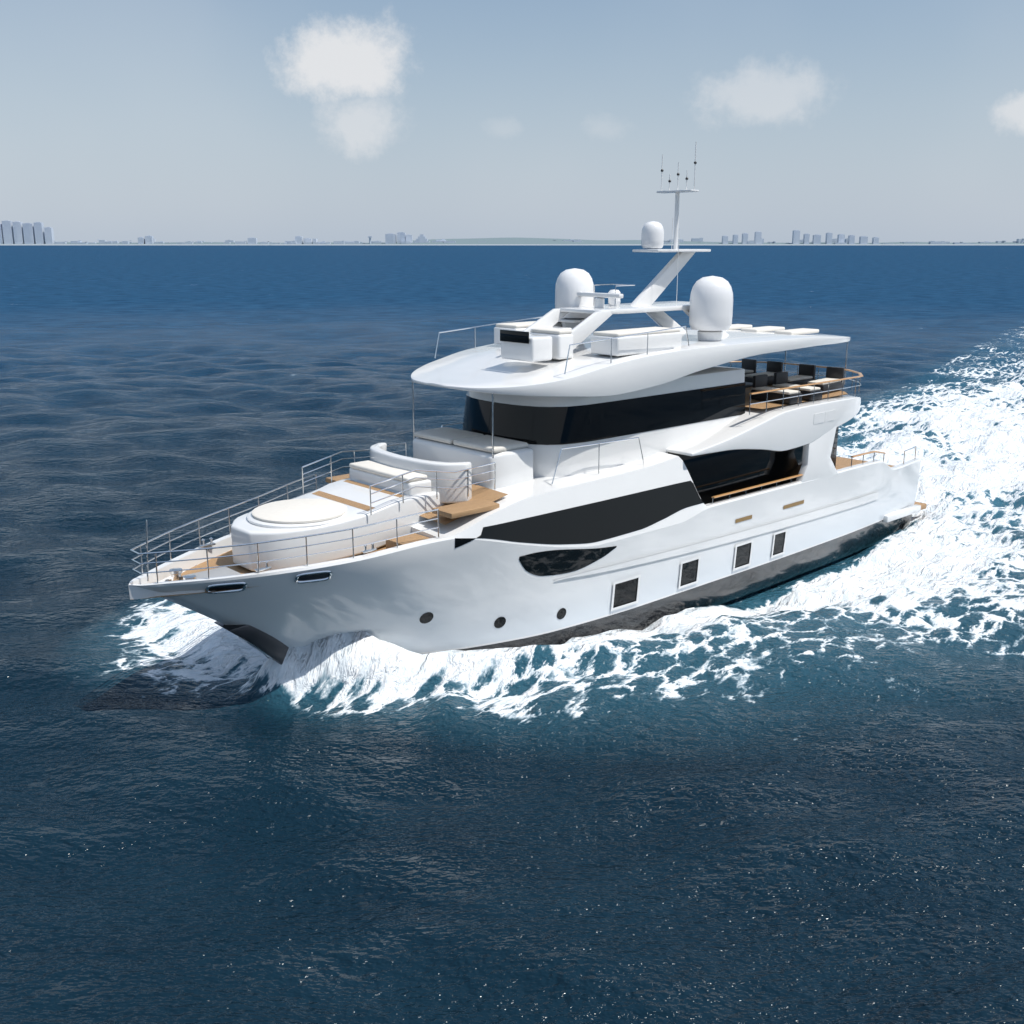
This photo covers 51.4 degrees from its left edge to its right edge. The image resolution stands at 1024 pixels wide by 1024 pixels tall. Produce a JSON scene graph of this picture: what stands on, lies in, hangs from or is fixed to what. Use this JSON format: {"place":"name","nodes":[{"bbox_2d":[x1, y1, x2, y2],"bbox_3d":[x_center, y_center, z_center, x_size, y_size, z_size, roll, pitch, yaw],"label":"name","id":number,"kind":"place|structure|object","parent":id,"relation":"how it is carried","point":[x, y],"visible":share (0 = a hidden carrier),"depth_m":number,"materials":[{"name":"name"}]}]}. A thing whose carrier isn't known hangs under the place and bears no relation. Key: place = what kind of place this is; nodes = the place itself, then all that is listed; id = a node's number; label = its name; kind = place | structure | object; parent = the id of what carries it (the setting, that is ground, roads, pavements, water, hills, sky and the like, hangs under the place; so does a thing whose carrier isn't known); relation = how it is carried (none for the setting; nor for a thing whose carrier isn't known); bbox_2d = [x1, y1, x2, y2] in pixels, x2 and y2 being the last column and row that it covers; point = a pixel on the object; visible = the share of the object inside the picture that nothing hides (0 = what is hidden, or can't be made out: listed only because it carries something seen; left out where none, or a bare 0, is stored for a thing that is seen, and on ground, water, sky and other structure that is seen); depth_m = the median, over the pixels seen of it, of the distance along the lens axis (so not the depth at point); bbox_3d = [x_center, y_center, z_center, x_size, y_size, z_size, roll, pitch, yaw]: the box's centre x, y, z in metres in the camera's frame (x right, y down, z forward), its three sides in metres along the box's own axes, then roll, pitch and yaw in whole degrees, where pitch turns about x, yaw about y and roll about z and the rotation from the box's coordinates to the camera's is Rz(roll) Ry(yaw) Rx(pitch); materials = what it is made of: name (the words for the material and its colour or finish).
{"place":"outdoors","nodes":[
{"label":"outdoors","id":0,"kind":"place"},
{"bbox_2d":[0,245,1023,1023],"bbox_3d":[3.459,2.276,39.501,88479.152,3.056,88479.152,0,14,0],"label":"ocean","id":1,"kind":"structure","parent":0,"point":[796,801],"depth_m":28.47,"materials":[{"name":"liquid"}]},
{"bbox_2d":[128,142,926,664],"bbox_3d":[3.806,-4.160,38.202,36.660,17.550,7.702,-13,19,-41],"label":"yacht","id":2,"kind":"object","parent":1,"relation":"on","point":[576,476],"visible":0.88,"depth_m":33.67,"materials":[{"name":"white plastic"}]},
{"bbox_2d":[0,220,1023,244],"bbox_3d":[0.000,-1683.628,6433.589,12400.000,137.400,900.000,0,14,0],"label":"shore","id":3,"kind":"structure","parent":0,"point":[19,233],"depth_m":6136.80,"materials":[{"name":"grey"}]},
{"bbox_2d":[0,0,1023,242],"label":"sky","id":4,"kind":"structure","parent":0,"point":[275,121],"materials":[{"name":"blue"}]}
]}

